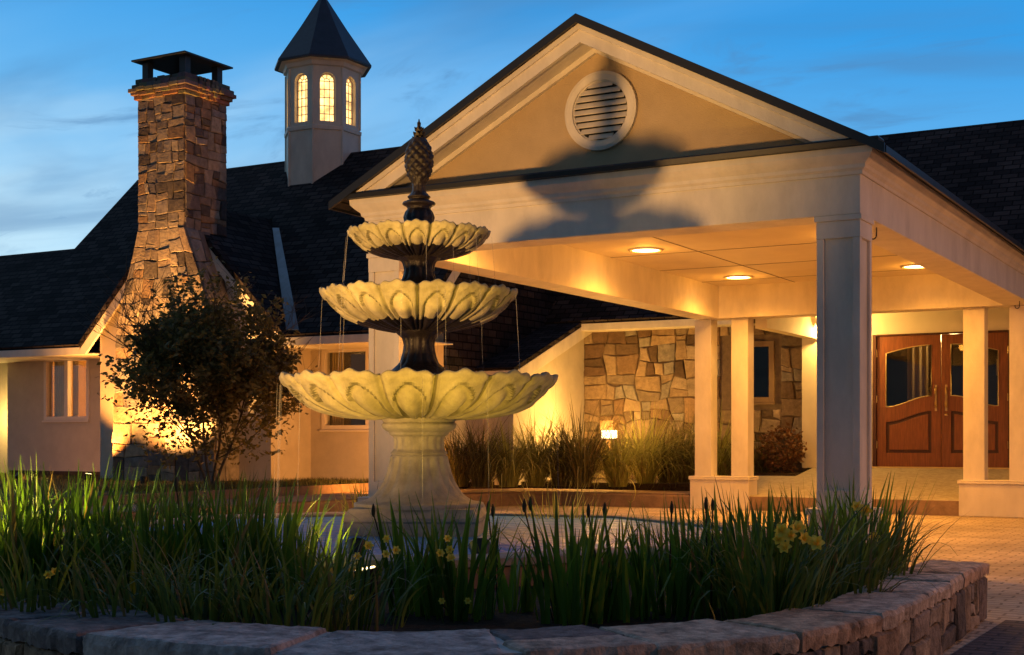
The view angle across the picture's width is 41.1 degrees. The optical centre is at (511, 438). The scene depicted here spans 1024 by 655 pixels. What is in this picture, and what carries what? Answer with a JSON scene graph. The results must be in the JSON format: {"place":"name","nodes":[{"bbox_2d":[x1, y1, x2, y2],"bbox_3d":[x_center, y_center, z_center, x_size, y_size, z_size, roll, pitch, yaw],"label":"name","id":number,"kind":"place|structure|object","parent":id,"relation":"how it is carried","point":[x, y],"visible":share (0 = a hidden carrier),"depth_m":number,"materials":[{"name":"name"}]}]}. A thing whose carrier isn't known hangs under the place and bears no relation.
{"place":"outdoors","nodes":[
{"label":"outdoors","id":0,"kind":"place"},
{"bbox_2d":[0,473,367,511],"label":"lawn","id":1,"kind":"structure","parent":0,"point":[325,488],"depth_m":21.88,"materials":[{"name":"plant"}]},
{"bbox_2d":[85,473,91,479],"bbox_3d":[-7.860,0.764,25.338,0.136,0.253,0.141,0,0,30],"label":"ground spotlight","id":2,"kind":"object","parent":1,"relation":"on","point":[88,477],"visible":0.48,"depth_m":25.28,"materials":[{"name":"black metal"}]},
{"bbox_2d":[140,476,147,483],"bbox_3d":[-6.346,0.778,23.542,0.146,0.270,0.158,0,0,30],"label":"ground spotlight","id":3,"kind":"object","parent":1,"relation":"on","point":[143,478],"visible":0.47,"depth_m":23.49,"materials":[{"name":"black metal"}]},
{"bbox_2d":[70,247,320,486],"bbox_3d":[-4.950,-1.143,21.838,3.608,3.883,3.680,0,0,30],"label":"round tree","id":4,"kind":"object","parent":1,"relation":"on","point":[214,361],"visible":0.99,"depth_m":21.38,"materials":[{"name":"green plant"}]},
{"bbox_2d":[0,0,1023,484],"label":"lodge","id":5,"kind":"structure","parent":1,"relation":"on","point":[280,228],"depth_m":26.01,"materials":[{"name":"paint"}]},
{"bbox_2d":[42,359,88,421],"bbox_3d":[-9.363,-1.035,28.746,1.380,1.370,0.140,0,0,30],"label":"window","id":6,"kind":"structure","parent":5,"relation":"in","point":[67,417],"depth_m":28.73,"materials":[{"name":"paint"}]},
{"bbox_2d":[319,348,368,431],"bbox_3d":[-2.611,-0.905,24.911,2.150,1.550,0.140,0,0,30],"label":"window","id":7,"kind":"structure","parent":5,"relation":"in","point":[325,427],"depth_m":25.19,"materials":[{"name":"paint"}]},
{"bbox_2d":[754,341,774,404],"bbox_3d":[4.608,-1.235,25.663,0.720,1.190,0.140,0,0,30],"label":"window","id":8,"kind":"structure","parent":5,"relation":"in","point":[771,344],"depth_m":25.50,"materials":[{"name":"glass"}]},
{"bbox_2d":[876,335,940,466],"bbox_3d":[7.041,-0.670,24.288,1.138,2.330,0.127,0,0,30],"label":"door","id":9,"kind":"structure","parent":5,"relation":"in","point":[909,432],"depth_m":24.30,"materials":[{"name":"red wood"}]},
{"bbox_2d":[941,332,1007,467],"bbox_3d":[8.041,-0.670,23.720,1.138,2.330,0.127,0,0,30],"label":"door","id":10,"kind":"structure","parent":5,"relation":"in","point":[951,405],"depth_m":23.85,"materials":[{"name":"red wood"}]},
{"bbox_2d":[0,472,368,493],"bbox_3d":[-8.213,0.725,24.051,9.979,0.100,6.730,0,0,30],"label":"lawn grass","id":11,"kind":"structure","parent":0,"point":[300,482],"depth_m":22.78,"materials":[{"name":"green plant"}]},
{"bbox_2d":[1,488,689,531],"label":"walkway","id":12,"kind":"structure","parent":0,"point":[652,498],"depth_m":22.99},
{"bbox_2d":[323,469,367,511],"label":"grass tuft","id":13,"kind":"object","parent":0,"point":[346,505],"visible":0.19,"depth_m":15.50,"materials":[{"name":"green plant"}]},
{"bbox_2d":[0,0,1023,255],"label":"sky","id":14,"kind":"structure","parent":0,"point":[69,116],"materials":[{"name":"blue"}]},
{"bbox_2d":[490,505,1023,654],"bbox_3d":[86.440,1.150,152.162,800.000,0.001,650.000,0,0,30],"label":"driveway","id":15,"kind":"structure","parent":0,"point":[996,544],"depth_m":14.72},
{"bbox_2d":[126,477,218,519],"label":"daylily clump","id":16,"kind":"object","parent":15,"relation":"on","point":[149,496],"visible":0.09,"depth_m":13.38,"materials":[{"name":"green plant"}]},
{"bbox_2d":[188,465,283,514],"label":"daylily clump","id":17,"kind":"object","parent":15,"relation":"on","point":[238,502],"visible":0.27,"depth_m":13.07,"materials":[{"name":"green plant"}]},
{"bbox_2d":[331,481,378,509],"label":"iris clump","id":18,"kind":"object","parent":15,"relation":"on","point":[358,493],"visible":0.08,"depth_m":14.59,"materials":[{"name":"green plant"}]},
{"bbox_2d":[63,511,766,590],"bbox_3d":[-0.723,0.922,10.612,5.155,0.455,5.155,0,0,19],"label":"pool basin","id":19,"kind":"object","parent":15,"relation":"on","point":[507,569],"visible":0.09,"depth_m":8.46,"materials":[{"name":"stone"}]},
{"bbox_2d":[279,119,557,536],"bbox_3d":[-0.717,-0.792,10.609,2.172,3.385,2.159,0,0,30],"label":"tiered fountain","id":20,"kind":"object","parent":19,"relation":"on","point":[418,400],"visible":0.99,"depth_m":10.18,"materials":[{"name":"stone"}]},
{"bbox_2d":[134,516,721,555],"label":"pool water","id":21,"kind":"structure","parent":19,"relation":"in","point":[509,530],"depth_m":10.68,"materials":[{"name":"blue liquid"}]},
{"bbox_2d":[0,536,989,654],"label":"stone planter wall","id":22,"kind":"structure","parent":15,"relation":"on","point":[948,610],"depth_m":5.56,"materials":[{"name":"grey stone"}]},
{"bbox_2d":[174,574,887,631],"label":"planter soil","id":23,"kind":"structure","parent":22,"relation":"in","point":[510,620],"depth_m":6.58,"materials":[{"name":"brown soil"}]},
{"bbox_2d":[0,466,85,598],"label":"iris clump","id":24,"kind":"object","parent":23,"relation":"on","point":[7,532],"visible":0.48,"depth_m":6.76,"materials":[{"name":"green plant"}]},
{"bbox_2d":[0,497,155,611],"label":"daylily clump","id":25,"kind":"object","parent":23,"relation":"on","point":[26,587],"visible":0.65,"depth_m":6.28,"materials":[{"name":"green plant"}]},
{"bbox_2d":[0,456,160,600],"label":"iris clump","id":26,"kind":"object","parent":23,"relation":"on","point":[36,557],"visible":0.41,"depth_m":6.93,"materials":[{"name":"green plant"}]},
{"bbox_2d":[6,463,178,595],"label":"iris clump","id":27,"kind":"object","parent":23,"relation":"on","point":[95,515],"visible":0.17,"depth_m":7.10,"materials":[{"name":"green plant"}]},
{"bbox_2d":[24,516,251,645],"bbox_3d":[-1.678,0.621,6.123,1.090,0.581,1.016,0,0,1],"label":"daylily clump","id":28,"kind":"object","parent":23,"relation":"on","point":[116,599],"visible":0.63,"depth_m":6.17,"materials":[{"name":"green plant"}]},
{"bbox_2d":[43,481,258,613],"bbox_3d":[-1.865,0.543,6.854,0.937,0.736,0.912,0,0,-45],"label":"iris clump","id":29,"kind":"object","parent":23,"relation":"on","point":[141,525],"visible":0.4,"depth_m":6.73,"materials":[{"name":"green plant"}]},
{"bbox_2d":[89,471,315,616],"bbox_3d":[-1.598,0.536,6.983,0.972,0.750,0.910,0,0,17],"label":"iris clump","id":30,"kind":"object","parent":23,"relation":"on","point":[208,533],"visible":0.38,"depth_m":6.87,"materials":[{"name":"green plant"}]},
{"bbox_2d":[91,518,313,624],"bbox_3d":[-1.383,0.629,6.031,1.058,0.565,1.017,0,0,30],"label":"daylily clump","id":31,"kind":"object","parent":23,"relation":"on","point":[166,605],"visible":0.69,"depth_m":5.91,"materials":[{"name":"green plant"}]},
{"bbox_2d":[158,473,339,611],"bbox_3d":[-1.368,0.543,7.238,0.944,0.736,0.994,0,0,-26],"label":"iris clump","id":32,"kind":"object","parent":23,"relation":"on","point":[290,527],"visible":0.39,"depth_m":7.08,"materials":[{"name":"green plant"}]},
{"bbox_2d":[172,515,413,631],"bbox_3d":[-0.960,0.619,5.869,1.068,0.584,1.153,0,0,-37],"label":"daylily clump","id":33,"kind":"object","parent":23,"relation":"on","point":[289,599],"visible":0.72,"depth_m":5.90,"materials":[{"name":"green plant"}]},
{"bbox_2d":[244,507,375,612],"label":"iris clump","id":34,"kind":"object","parent":23,"relation":"on","point":[300,558],"visible":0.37,"depth_m":6.96,"materials":[{"name":"green plant"}]},
{"bbox_2d":[255,518,452,631],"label":"daylily clump","id":35,"kind":"object","parent":23,"relation":"on","point":[364,616],"visible":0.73,"depth_m":6.24,"materials":[{"name":"green plant"}]},
{"bbox_2d":[347,537,366,553],"bbox_3d":[-0.959,0.749,8.387,0.151,0.289,0.176,0,0,30],"label":"ground spotlight","id":36,"kind":"object","parent":23,"relation":"on","point":[350,541],"visible":0.3,"depth_m":8.36,"materials":[{"name":"black metal"}]},
{"bbox_2d":[353,566,378,597],"bbox_3d":[-0.798,0.824,7.449,0.142,0.255,0.138,0,0,30],"label":"ground spotlight","id":37,"kind":"object","parent":23,"relation":"on","point":[372,568],"visible":0.32,"depth_m":7.41,"materials":[{"name":"black metal"}]},
{"bbox_2d":[343,487,480,616],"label":"iris clump","id":38,"kind":"object","parent":23,"relation":"on","point":[398,539],"visible":0.55,"depth_m":6.76,"materials":[{"name":"green plant"}]},
{"bbox_2d":[375,490,526,622],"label":"iris clump","id":39,"kind":"object","parent":23,"relation":"on","point":[461,607],"visible":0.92,"depth_m":6.61,"materials":[{"name":"green plant"}]},
{"bbox_2d":[468,538,489,553],"bbox_3d":[-0.198,0.749,8.322,0.138,0.290,0.181,0,0,-3],"label":"ground spotlight","id":40,"kind":"object","parent":23,"relation":"on","point":[479,541],"visible":0.22,"depth_m":8.30,"materials":[{"name":"black metal"}]},
{"bbox_2d":[468,501,565,612],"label":"iris clump","id":41,"kind":"object","parent":23,"relation":"on","point":[510,597],"visible":0.69,"depth_m":6.93,"materials":[{"name":"green plant"}]},
{"bbox_2d":[481,493,654,625],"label":"iris clump","id":42,"kind":"object","parent":23,"relation":"on","point":[561,597],"visible":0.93,"depth_m":6.48,"materials":[{"name":"green plant"}]},
{"bbox_2d":[560,502,701,622],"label":"iris clump","id":43,"kind":"object","parent":23,"relation":"on","point":[623,608],"visible":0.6,"depth_m":6.60,"materials":[{"name":"green plant"}]},
{"bbox_2d":[588,501,734,620],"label":"iris clump","id":44,"kind":"object","parent":23,"relation":"on","point":[635,572],"visible":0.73,"depth_m":6.71,"materials":[{"name":"green plant"}]},
{"bbox_2d":[625,487,785,619],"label":"iris clump","id":45,"kind":"object","parent":23,"relation":"on","point":[710,595],"visible":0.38,"depth_m":6.80,"materials":[{"name":"green plant"}]},
{"bbox_2d":[680,481,839,611],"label":"iris clump","id":46,"kind":"object","parent":23,"relation":"on","point":[738,523],"visible":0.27,"depth_m":6.95,"materials":[{"name":"green plant"}]},
{"bbox_2d":[655,475,887,620],"bbox_3d":[1.192,0.561,6.493,1.165,0.772,1.361,0,0,30],"label":"daylily clump","id":47,"kind":"object","parent":23,"relation":"on","point":[748,592],"visible":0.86,"depth_m":6.32,"materials":[{"name":"green plant"}]},
{"bbox_2d":[743,480,881,597],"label":"iris clump","id":48,"kind":"object","parent":23,"relation":"on","point":[864,553],"visible":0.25,"depth_m":7.47,"materials":[{"name":"green plant"}]},
{"bbox_2d":[726,483,961,606],"bbox_3d":[1.660,0.569,7.097,1.254,0.684,1.281,0,0,30],"label":"daylily clump","id":49,"kind":"object","parent":23,"relation":"on","point":[870,578],"visible":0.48,"depth_m":7.02,"materials":[{"name":"green plant"}]},
{"bbox_2d":[790,472,934,573],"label":"iris clump","id":50,"kind":"object","parent":23,"relation":"on","point":[899,515],"visible":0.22,"depth_m":8.02,"materials":[{"name":"green plant"}]},
{"bbox_2d":[781,484,969,585],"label":"daylily clump","id":51,"kind":"object","parent":23,"relation":"on","point":[900,550],"visible":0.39,"depth_m":7.74,"materials":[{"name":"green plant"}]},
{"bbox_2d":[510,478,609,518],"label":"grass tuft","id":52,"kind":"object","parent":15,"relation":"on","point":[576,509],"visible":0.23,"depth_m":12.50,"materials":[{"name":"green plant"}]},
{"bbox_2d":[459,478,689,495],"bbox_3d":[1.718,0.970,25.304,4.990,0.360,3.500,0,0,30],"label":"planting bed","id":53,"kind":"object","parent":15,"relation":"on","point":[679,486],"visible":0.12,"depth_m":24.46,"materials":[{"name":"brown soil"}]},
{"bbox_2d":[444,420,502,486],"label":"ornamental grass","id":54,"kind":"object","parent":53,"relation":"on","point":[461,481],"depth_m":23.15,"materials":[{"name":"green plant"}]},
{"bbox_2d":[444,417,537,497],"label":"ornamental grass","id":55,"kind":"object","parent":53,"relation":"on","point":[479,478],"depth_m":22.97,"materials":[{"name":"green plant"}]},
{"bbox_2d":[456,415,569,507],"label":"ornamental grass","id":56,"kind":"object","parent":53,"relation":"on","point":[501,478],"depth_m":23.05,"materials":[{"name":"green plant"}]},
{"bbox_2d":[472,404,587,493],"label":"ornamental grass","id":57,"kind":"object","parent":53,"relation":"on","point":[533,481],"depth_m":23.36,"materials":[{"name":"green plant"}]},
{"bbox_2d":[510,408,612,500],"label":"ornamental grass","id":58,"kind":"object","parent":53,"relation":"on","point":[559,474],"depth_m":23.44,"materials":[{"name":"green plant"}]},
{"bbox_2d":[509,394,647,507],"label":"ornamental grass","id":59,"kind":"object","parent":53,"relation":"on","point":[581,477],"depth_m":22.95,"materials":[{"name":"green plant"}]},
{"bbox_2d":[599,421,619,477],"bbox_3d":[1.839,0.225,25.810,0.300,1.130,0.300,0,0,30],"label":"garden lantern","id":60,"kind":"object","parent":53,"relation":"on","point":[608,423],"visible":0.41,"depth_m":25.73,"materials":[{"name":"glass"}]},
{"bbox_2d":[567,413,680,498],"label":"ornamental grass","id":61,"kind":"object","parent":53,"relation":"on","point":[613,480],"depth_m":23.20,"materials":[{"name":"green plant"}]},
{"bbox_2d":[585,398,694,487],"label":"ornamental grass","id":62,"kind":"object","parent":53,"relation":"on","point":[656,461],"depth_m":24.10,"materials":[{"name":"green plant"}]},
{"bbox_2d":[620,410,720,484],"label":"ornamental grass","id":63,"kind":"object","parent":53,"relation":"on","point":[663,478],"depth_m":24.42,"materials":[{"name":"green plant"}]},
{"bbox_2d":[639,408,730,481],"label":"ornamental grass","id":64,"kind":"object","parent":53,"relation":"on","point":[684,478],"depth_m":24.79,"materials":[{"name":"green plant"}]},
{"bbox_2d":[664,392,766,475],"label":"ornamental grass","id":65,"kind":"object","parent":53,"relation":"on","point":[724,458],"depth_m":25.32,"materials":[{"name":"green plant"}]},
{"bbox_2d":[328,13,1023,543],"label":"entrance canopy","id":66,"kind":"object","parent":15,"relation":"on","point":[578,155],"visible":0.84,"depth_m":13.51,"materials":[{"name":"white paint"}]},
{"bbox_2d":[754,472,802,475],"bbox_3d":[4.868,0.885,24.814,0.968,0.530,1.240,0,0,30],"label":"planting bed","id":67,"kind":"object","parent":15,"relation":"on","point":[778,474],"visible":0.14,"depth_m":24.36,"materials":[{"name":"brown soil"}]},
{"bbox_2d":[721,437,796,472],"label":"shrub","id":68,"kind":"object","parent":67,"relation":"on","point":[761,468],"depth_m":24.92,"materials":[{"name":"green plant"}]},
{"bbox_2d":[757,422,806,472],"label":"leafy shrub","id":69,"kind":"object","parent":67,"relation":"on","point":[782,455],"visible":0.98,"depth_m":24.56,"materials":[{"name":"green plant"}]},
{"bbox_2d":[749,466,1008,515],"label":"porch floor","id":70,"kind":"structure","parent":15,"relation":"on","point":[944,496],"depth_m":22.23,"materials":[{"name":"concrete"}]},
{"bbox_2d":[951,620,1023,654],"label":"brick paving","id":71,"kind":"structure","parent":0,"point":[1005,637],"depth_m":7.67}
]}

